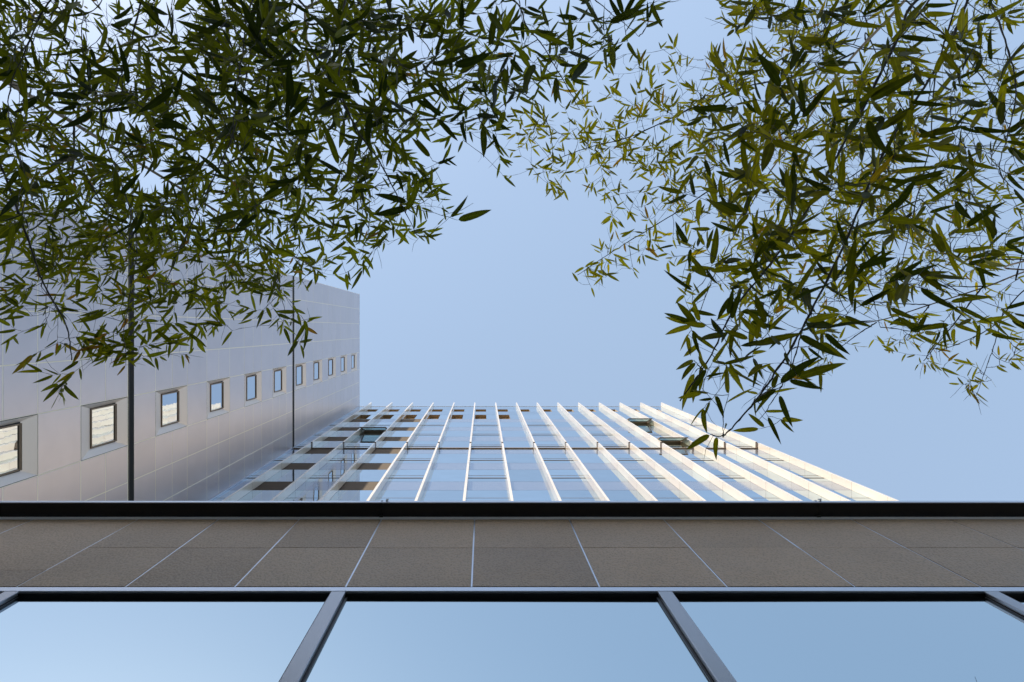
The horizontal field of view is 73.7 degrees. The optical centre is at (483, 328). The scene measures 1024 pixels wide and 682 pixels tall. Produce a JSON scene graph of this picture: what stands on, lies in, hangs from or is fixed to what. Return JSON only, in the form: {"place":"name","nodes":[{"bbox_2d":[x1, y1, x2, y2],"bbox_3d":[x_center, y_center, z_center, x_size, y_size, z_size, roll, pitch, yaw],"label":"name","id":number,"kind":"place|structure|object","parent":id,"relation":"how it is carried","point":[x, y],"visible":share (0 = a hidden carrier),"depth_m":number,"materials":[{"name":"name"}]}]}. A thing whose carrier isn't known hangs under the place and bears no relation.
{"place":"outdoors","nodes":[
{"label":"outdoors","id":0,"kind":"place"},
{"bbox_2d":[0,195,359,500],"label":"metal clad building","id":1,"kind":"structure","parent":0,"point":[218,417],"depth_m":19.39,"materials":[{"name":"grey metal"}]},
{"bbox_2d":[0,415,37,486],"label":"recessed window","id":2,"kind":"structure","parent":1,"relation":"in","point":[19,436],"depth_m":13.32,"materials":[{"name":"white metal"}]},
{"bbox_2d":[81,397,126,460],"bbox_3d":[-9.033,2.339,16.210,0.145,1.978,1.215,0,-90,0],"label":"recessed window","id":3,"kind":"structure","parent":1,"relation":"in","point":[103,424],"depth_m":16.28,"materials":[{"name":"white glass"}]},
{"bbox_2d":[156,386,186,435],"bbox_3d":[-9.033,2.339,19.680,0.145,1.978,1.215,0,-90,0],"label":"recessed window","id":4,"kind":"structure","parent":1,"relation":"in","point":[171,404],"depth_m":19.82,"materials":[{"name":"blue metal"}]},
{"bbox_2d":[207,378,229,418],"bbox_3d":[-9.033,2.339,23.150,0.145,1.978,1.215,0,-90,0],"label":"recessed window","id":5,"kind":"structure","parent":1,"relation":"in","point":[218,391],"depth_m":23.34,"materials":[{"name":"blue glass"}]},
{"bbox_2d":[244,371,261,406],"bbox_3d":[-9.033,2.339,26.620,0.145,1.978,1.215,0,-90,0],"label":"recessed window","id":6,"kind":"structure","parent":1,"relation":"in","point":[252,381],"depth_m":26.86,"materials":[{"name":"grey metal"}]},
{"bbox_2d":[273,367,285,396],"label":"recessed window","id":7,"kind":"structure","parent":1,"relation":"in","point":[279,374],"depth_m":30.37,"materials":[{"name":"blue glass"}]},
{"bbox_2d":[295,363,305,389],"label":"recessed window","id":8,"kind":"structure","parent":1,"relation":"in","point":[300,369],"depth_m":33.92,"materials":[{"name":"grey metal"}]},
{"bbox_2d":[313,360,321,383],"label":"recessed window","id":9,"kind":"structure","parent":1,"relation":"in","point":[317,365],"depth_m":37.40,"materials":[{"name":"grey metal"}]},
{"bbox_2d":[328,357,335,378],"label":"recessed window","id":10,"kind":"structure","parent":1,"relation":"in","point":[331,361],"depth_m":40.86,"materials":[{"name":"grey metal"}]},
{"bbox_2d":[341,355,346,374],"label":"recessed window","id":11,"kind":"structure","parent":1,"relation":"in","point":[343,358],"depth_m":44.38,"materials":[{"name":"grey metal"}]},
{"bbox_2d":[351,353,356,371],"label":"recessed window","id":12,"kind":"structure","parent":1,"relation":"in","point":[353,356],"depth_m":47.79,"materials":[{"name":"grey metal"}]},
{"bbox_2d":[0,0,1023,500],"label":"sky","id":13,"kind":"structure","parent":0,"point":[492,310],"materials":[{"name":"blue"}]},
{"bbox_2d":[208,403,898,500],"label":"office tower","id":14,"kind":"structure","parent":0,"point":[537,452],"depth_m":28.58,"materials":[{"name":"grey"}]},
{"bbox_2d":[212,490,236,500],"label":"window","id":15,"kind":"structure","parent":14,"relation":"in","point":[228,492],"depth_m":23.10,"materials":[{"name":"glass"}]},
{"bbox_2d":[242,470,266,481],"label":"window","id":16,"kind":"structure","parent":14,"relation":"in","point":[258,473],"depth_m":26.07,"materials":[{"name":"glass"}]},
{"bbox_2d":[238,490,281,500],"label":"window","id":17,"kind":"structure","parent":14,"relation":"in","point":[255,495],"depth_m":23.10,"materials":[{"name":"glass"}]},
{"bbox_2d":[272,454,291,462],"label":"window","id":18,"kind":"structure","parent":14,"relation":"in","point":[284,456],"depth_m":29.68,"materials":[{"name":"glass"}]},
{"bbox_2d":[265,470,306,481],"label":"window","id":19,"kind":"structure","parent":14,"relation":"in","point":[283,475],"depth_m":26.07,"materials":[{"name":"glass"}]},
{"bbox_2d":[297,441,310,446],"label":"window","id":20,"kind":"structure","parent":14,"relation":"in","point":[303,444],"depth_m":33.26,"materials":[{"name":"glass"}]},
{"bbox_2d":[283,490,327,500],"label":"window","id":21,"kind":"structure","parent":14,"relation":"in","point":[298,495],"depth_m":23.10,"materials":[{"name":"glass"}]},
{"bbox_2d":[292,454,326,462],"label":"window","id":22,"kind":"structure","parent":14,"relation":"in","point":[305,458],"depth_m":29.68,"materials":[{"name":"glass"}]},
{"bbox_2d":[313,431,326,436],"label":"window","id":23,"kind":"structure","parent":14,"relation":"in","point":[322,432],"depth_m":36.57,"materials":[{"name":"glass"}]},
{"bbox_2d":[305,470,346,481],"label":"window","id":24,"kind":"structure","parent":14,"relation":"in","point":[321,475],"depth_m":26.07,"materials":[{"name":"glass"}]},
{"bbox_2d":[315,441,342,446],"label":"window","id":25,"kind":"structure","parent":14,"relation":"in","point":[324,443],"depth_m":33.55,"materials":[{"name":"glass"}]},
{"bbox_2d":[329,431,355,436],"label":"window","id":26,"kind":"structure","parent":14,"relation":"in","point":[338,433],"depth_m":36.40,"materials":[{"name":"glass"}]},
{"bbox_2d":[328,454,361,462],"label":"window","id":27,"kind":"structure","parent":14,"relation":"in","point":[339,458],"depth_m":29.68,"materials":[{"name":"glass"}]},
{"bbox_2d":[329,490,372,500],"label":"window","id":28,"kind":"structure","parent":14,"relation":"in","point":[341,495],"depth_m":23.10,"materials":[{"name":"glass"}]},
{"bbox_2d":[346,441,374,446],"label":"window","id":29,"kind":"structure","parent":14,"relation":"in","point":[354,443],"depth_m":33.26,"materials":[{"name":"glass"}]},
{"bbox_2d":[346,470,386,481],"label":"window","id":30,"kind":"structure","parent":14,"relation":"in","point":[359,475],"depth_m":26.07,"materials":[{"name":"glass"}]},
{"bbox_2d":[358,431,383,436],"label":"window","id":31,"kind":"structure","parent":14,"relation":"in","point":[364,432],"depth_m":37.48,"materials":[{"name":"glass"}]},
{"bbox_2d":[363,454,397,462],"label":"window","id":32,"kind":"structure","parent":14,"relation":"in","point":[373,458],"depth_m":29.68,"materials":[{"name":"glass"}]},
{"bbox_2d":[369,422,392,426],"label":"window","id":33,"kind":"structure","parent":14,"relation":"in","point":[376,424],"depth_m":40.19,"materials":[{"name":"glass"}]},
{"bbox_2d":[377,441,405,446],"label":"window","id":34,"kind":"structure","parent":14,"relation":"in","point":[384,443],"depth_m":33.26,"materials":[{"name":"glass"}]},
{"bbox_2d":[375,490,417,500],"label":"window","id":35,"kind":"structure","parent":14,"relation":"in","point":[393,495],"depth_m":23.10,"materials":[{"name":"glass"}]},
{"bbox_2d":[386,431,412,436],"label":"window","id":36,"kind":"structure","parent":14,"relation":"in","point":[393,433],"depth_m":36.40,"materials":[{"name":"glass"}]},
{"bbox_2d":[387,470,425,481],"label":"window","id":37,"kind":"structure","parent":14,"relation":"in","point":[397,475],"depth_m":26.07,"materials":[{"name":"glass"}]},
{"bbox_2d":[399,454,432,462],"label":"window","id":38,"kind":"structure","parent":14,"relation":"in","point":[407,458],"depth_m":29.68,"materials":[{"name":"glass"}]},
{"bbox_2d":[409,441,437,446],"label":"window","id":39,"kind":"structure","parent":14,"relation":"in","point":[414,443],"depth_m":33.26,"materials":[{"name":"glass"}]},
{"bbox_2d":[415,431,441,436],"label":"window","id":40,"kind":"structure","parent":14,"relation":"in","point":[420,433],"depth_m":36.40,"materials":[{"name":"glass"}]},
{"bbox_2d":[421,490,463,500],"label":"window","id":41,"kind":"structure","parent":14,"relation":"in","point":[428,495],"depth_m":23.10,"materials":[{"name":"glass"}]},
{"bbox_2d":[427,470,465,481],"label":"window","id":42,"kind":"structure","parent":14,"relation":"in","point":[435,475],"depth_m":26.07,"materials":[{"name":"glass"}]},
{"bbox_2d":[434,454,467,462],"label":"window","id":43,"kind":"structure","parent":14,"relation":"in","point":[441,458],"depth_m":29.68,"materials":[{"name":"glass"}]},
{"bbox_2d":[440,441,469,446],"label":"window","id":44,"kind":"structure","parent":14,"relation":"in","point":[444,443],"depth_m":33.26,"materials":[{"name":"glass"}]},
{"bbox_2d":[444,431,470,436],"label":"window","id":45,"kind":"structure","parent":14,"relation":"in","point":[448,433],"depth_m":36.40,"materials":[{"name":"glass"}]},
{"bbox_2d":[472,441,500,446],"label":"window","id":46,"kind":"structure","parent":14,"relation":"in","point":[474,443],"depth_m":33.26,"materials":[{"name":"glass"}]},
{"bbox_2d":[473,431,499,436],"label":"window","id":47,"kind":"structure","parent":14,"relation":"in","point":[475,433],"depth_m":36.40,"materials":[{"name":"glass"}]},
{"bbox_2d":[470,454,503,462],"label":"window","id":48,"kind":"structure","parent":14,"relation":"in","point":[475,458],"depth_m":29.68,"materials":[{"name":"glass"}]},
{"bbox_2d":[466,490,508,500],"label":"window","id":49,"kind":"structure","parent":14,"relation":"in","point":[472,495],"depth_m":23.10,"materials":[{"name":"glass"}]},
{"bbox_2d":[468,470,506,481],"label":"window","id":50,"kind":"structure","parent":14,"relation":"in","point":[474,475],"depth_m":26.07,"materials":[{"name":"glass"}]},
{"bbox_2d":[501,431,527,436],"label":"window","id":51,"kind":"structure","parent":14,"relation":"in","point":[504,433],"depth_m":36.40,"materials":[{"name":"glass"}]},
{"bbox_2d":[503,441,532,446],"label":"window","id":52,"kind":"structure","parent":14,"relation":"in","point":[506,443],"depth_m":33.26,"materials":[{"name":"glass"}]},
{"bbox_2d":[505,454,538,462],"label":"window","id":53,"kind":"structure","parent":14,"relation":"in","point":[510,458],"depth_m":29.68,"materials":[{"name":"glass"}]},
{"bbox_2d":[508,470,546,481],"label":"window","id":54,"kind":"structure","parent":14,"relation":"in","point":[514,475],"depth_m":26.07,"materials":[{"name":"glass"}]},
{"bbox_2d":[512,490,554,500],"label":"window","id":55,"kind":"structure","parent":14,"relation":"in","point":[518,495],"depth_m":23.10,"materials":[{"name":"glass"}]},
{"bbox_2d":[530,431,556,436],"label":"window","id":56,"kind":"structure","parent":14,"relation":"in","point":[534,433],"depth_m":36.40,"materials":[{"name":"glass"}]},
{"bbox_2d":[535,441,563,446],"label":"window","id":57,"kind":"structure","parent":14,"relation":"in","point":[539,443],"depth_m":33.27,"materials":[{"name":"glass"}]},
{"bbox_2d":[541,454,574,462],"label":"window","id":58,"kind":"structure","parent":14,"relation":"in","point":[547,458],"depth_m":29.68,"materials":[{"name":"glass"}]},
{"bbox_2d":[548,470,587,481],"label":"window","id":59,"kind":"structure","parent":14,"relation":"in","point":[556,475],"depth_m":26.07,"materials":[{"name":"glass"}]},
{"bbox_2d":[559,431,585,436],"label":"window","id":60,"kind":"structure","parent":14,"relation":"in","point":[564,433],"depth_m":36.40,"materials":[{"name":"glass"}]},
{"bbox_2d":[557,490,600,500],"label":"window","id":61,"kind":"structure","parent":14,"relation":"in","point":[565,495],"depth_m":23.10,"materials":[{"name":"glass"}]},
{"bbox_2d":[566,441,594,446],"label":"window","id":62,"kind":"structure","parent":14,"relation":"in","point":[571,443],"depth_m":33.26,"materials":[{"name":"glass"}]},
{"bbox_2d":[576,454,609,462],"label":"window","id":63,"kind":"structure","parent":14,"relation":"in","point":[584,458],"depth_m":29.68,"materials":[{"name":"glass"}]},
{"bbox_2d":[588,431,613,436],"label":"window","id":64,"kind":"structure","parent":14,"relation":"in","point":[594,433],"depth_m":36.40,"materials":[{"name":"glass"}]},
{"bbox_2d":[588,470,628,481],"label":"window","id":65,"kind":"structure","parent":14,"relation":"in","point":[598,475],"depth_m":26.07,"materials":[{"name":"glass"}]},
{"bbox_2d":[598,441,626,446],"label":"window","id":66,"kind":"structure","parent":14,"relation":"in","point":[604,443],"depth_m":33.40,"materials":[{"name":"glass"}]},
{"bbox_2d":[602,490,646,500],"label":"window","id":67,"kind":"structure","parent":14,"relation":"in","point":[613,495],"depth_m":23.11,"materials":[{"name":"glass"}]},
{"bbox_2d":[611,454,645,462],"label":"window","id":68,"kind":"structure","parent":14,"relation":"in","point":[621,458],"depth_m":29.67,"materials":[{"name":"glass"}]},
{"bbox_2d":[617,431,642,436],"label":"window","id":69,"kind":"structure","parent":14,"relation":"in","point":[624,433],"depth_m":36.40,"materials":[{"name":"glass"}]},
{"bbox_2d":[631,422,653,426],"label":"window","id":70,"kind":"structure","parent":14,"relation":"in","point":[640,424],"depth_m":40.95,"materials":[{"name":"glass"}]},
{"bbox_2d":[630,441,657,446],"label":"window","id":71,"kind":"structure","parent":14,"relation":"in","point":[637,443],"depth_m":33.55,"materials":[{"name":"glass"}]},
{"bbox_2d":[628,470,668,481],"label":"window","id":72,"kind":"structure","parent":14,"relation":"in","point":[641,475],"depth_m":26.07,"materials":[{"name":"glass"}]},
{"bbox_2d":[646,431,671,436],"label":"window","id":73,"kind":"structure","parent":14,"relation":"in","point":[654,433],"depth_m":36.40,"materials":[{"name":"glass"}]},
{"bbox_2d":[647,454,681,462],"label":"window","id":74,"kind":"structure","parent":14,"relation":"in","point":[659,458],"depth_m":29.68,"materials":[{"name":"glass"}]},
{"bbox_2d":[648,490,691,500],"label":"window","id":75,"kind":"structure","parent":14,"relation":"in","point":[661,495],"depth_m":23.10,"materials":[{"name":"glass"}]},
{"bbox_2d":[661,441,688,446],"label":"window","id":76,"kind":"structure","parent":14,"relation":"in","point":[681,443],"depth_m":34.01,"materials":[{"name":"glass"}]},
{"bbox_2d":[674,431,699,436],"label":"window","id":77,"kind":"structure","parent":14,"relation":"in","point":[684,433],"depth_m":36.56,"materials":[{"name":"glass"}]},
{"bbox_2d":[667,470,709,481],"bbox_3d":[7.659,5.650,26.260,1.425,2.104,0.002,0,-90,0],"label":"window","id":78,"kind":"structure","parent":14,"relation":"in","point":[683,475],"depth_m":26.07,"materials":[{"name":"glass"}]},
{"bbox_2d":[682,454,716,462],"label":"window","id":79,"kind":"structure","parent":14,"relation":"in","point":[696,458],"depth_m":29.68,"materials":[{"name":"glass"}]},
{"bbox_2d":[693,441,720,446],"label":"window","id":80,"kind":"structure","parent":14,"relation":"in","point":[705,443],"depth_m":33.27,"materials":[{"name":"glass"}]},
{"bbox_2d":[693,490,737,500],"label":"window","id":81,"kind":"structure","parent":14,"relation":"in","point":[709,495],"depth_m":23.11,"materials":[{"name":"glass"}]},
{"bbox_2d":[703,431,728,436],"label":"window","id":82,"kind":"structure","parent":14,"relation":"in","point":[716,433],"depth_m":36.74,"materials":[{"name":"glass"}]},
{"bbox_2d":[707,470,749,481],"bbox_3d":[9.160,5.652,26.260,1.425,2.104,0.015,0,-90,0],"label":"window","id":83,"kind":"structure","parent":14,"relation":"in","point":[725,475],"depth_m":26.07,"materials":[{"name":"glass"}]},
{"bbox_2d":[717,454,752,462],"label":"window","id":84,"kind":"structure","parent":14,"relation":"in","point":[734,458],"depth_m":29.68,"materials":[{"name":"glass"}]},
{"bbox_2d":[725,441,751,446],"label":"window","id":85,"kind":"structure","parent":14,"relation":"in","point":[735,443],"depth_m":33.40,"materials":[{"name":"glass"}]},
{"bbox_2d":[739,490,783,500],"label":"window","id":86,"kind":"structure","parent":14,"relation":"in","point":[757,495],"depth_m":23.11,"materials":[{"name":"glass"}]},
{"bbox_2d":[747,470,790,481],"bbox_3d":[10.661,5.650,26.260,1.425,2.104,0.002,0,-90,0],"label":"window","id":87,"kind":"structure","parent":14,"relation":"in","point":[766,475],"depth_m":26.07,"materials":[{"name":"glass"}]},
{"bbox_2d":[752,454,787,462],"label":"window","id":88,"kind":"structure","parent":14,"relation":"in","point":[769,458],"depth_m":29.68,"materials":[{"name":"glass"}]},
{"bbox_2d":[784,490,828,500],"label":"window","id":89,"kind":"structure","parent":14,"relation":"in","point":[805,495],"depth_m":23.11,"materials":[{"name":"glass"}]},
{"bbox_2d":[787,470,831,481],"bbox_3d":[12.162,5.652,26.260,1.425,2.104,0.015,0,-90,0],"label":"window","id":90,"kind":"structure","parent":14,"relation":"in","point":[805,474],"depth_m":26.07,"materials":[{"name":"glass"}]},
{"bbox_2d":[829,490,874,500],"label":"window","id":91,"kind":"structure","parent":14,"relation":"in","point":[851,495],"depth_m":23.10,"materials":[{"name":"glass"}]},
{"label":"ground","id":92,"kind":"structure","parent":0,"visible":0},
{"bbox_2d":[0,499,1023,681],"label":"podium building","id":93,"kind":"structure","parent":92,"relation":"on","point":[512,591],"depth_m":3.10,"materials":[{"name":"grey"}]},
{"bbox_2d":[0,598,326,681],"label":"window","id":94,"kind":"structure","parent":93,"relation":"in","point":[42,639],"depth_m":2.68,"materials":[{"name":"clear glass"}]},
{"bbox_2d":[306,598,708,681],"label":"window","id":95,"kind":"structure","parent":93,"relation":"in","point":[370,639],"depth_m":2.64,"materials":[{"name":"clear glass"}]},
{"bbox_2d":[677,598,1023,681],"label":"window","id":96,"kind":"structure","parent":93,"relation":"in","point":[756,639],"depth_m":2.68,"materials":[{"name":"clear glass"}]},
{"bbox_2d":[1012,598,1023,603],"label":"window","id":97,"kind":"structure","parent":93,"relation":"in","point":[1021,600],"depth_m":3.07,"materials":[{"name":"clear glass"}]},
{"label":"planting bed","id":98,"kind":"structure","parent":92,"relation":"on","visible":0},
{"bbox_2d":[0,0,367,407],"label":"bamboo","id":99,"kind":"object","parent":98,"relation":"on","point":[87,251],"visible":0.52,"depth_m":4.40,"materials":[{"name":"green plant"}]},
{"bbox_2d":[0,0,670,359],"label":"bamboo","id":100,"kind":"object","parent":98,"relation":"on","point":[385,141],"visible":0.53,"depth_m":4.07,"materials":[{"name":"green plant"}]},
{"bbox_2d":[0,0,678,255],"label":"bamboo","id":101,"kind":"object","parent":98,"relation":"on","point":[293,89],"visible":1,"depth_m":2.27,"materials":[{"name":"green plant"}]},
{"bbox_2d":[503,0,1023,342],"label":"bamboo","id":102,"kind":"object","parent":98,"relation":"on","point":[694,135],"visible":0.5,"depth_m":5.05,"materials":[{"name":"green plant"}]},
{"bbox_2d":[656,0,1023,461],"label":"bamboo","id":103,"kind":"object","parent":98,"relation":"on","point":[873,141],"visible":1,"depth_m":2.48,"materials":[{"name":"green plant"}]},
{"bbox_2d":[812,150,1023,411],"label":"bamboo","id":104,"kind":"object","parent":98,"relation":"on","point":[967,362],"visible":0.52,"depth_m":4.15,"materials":[{"name":"green plant"}]}
]}

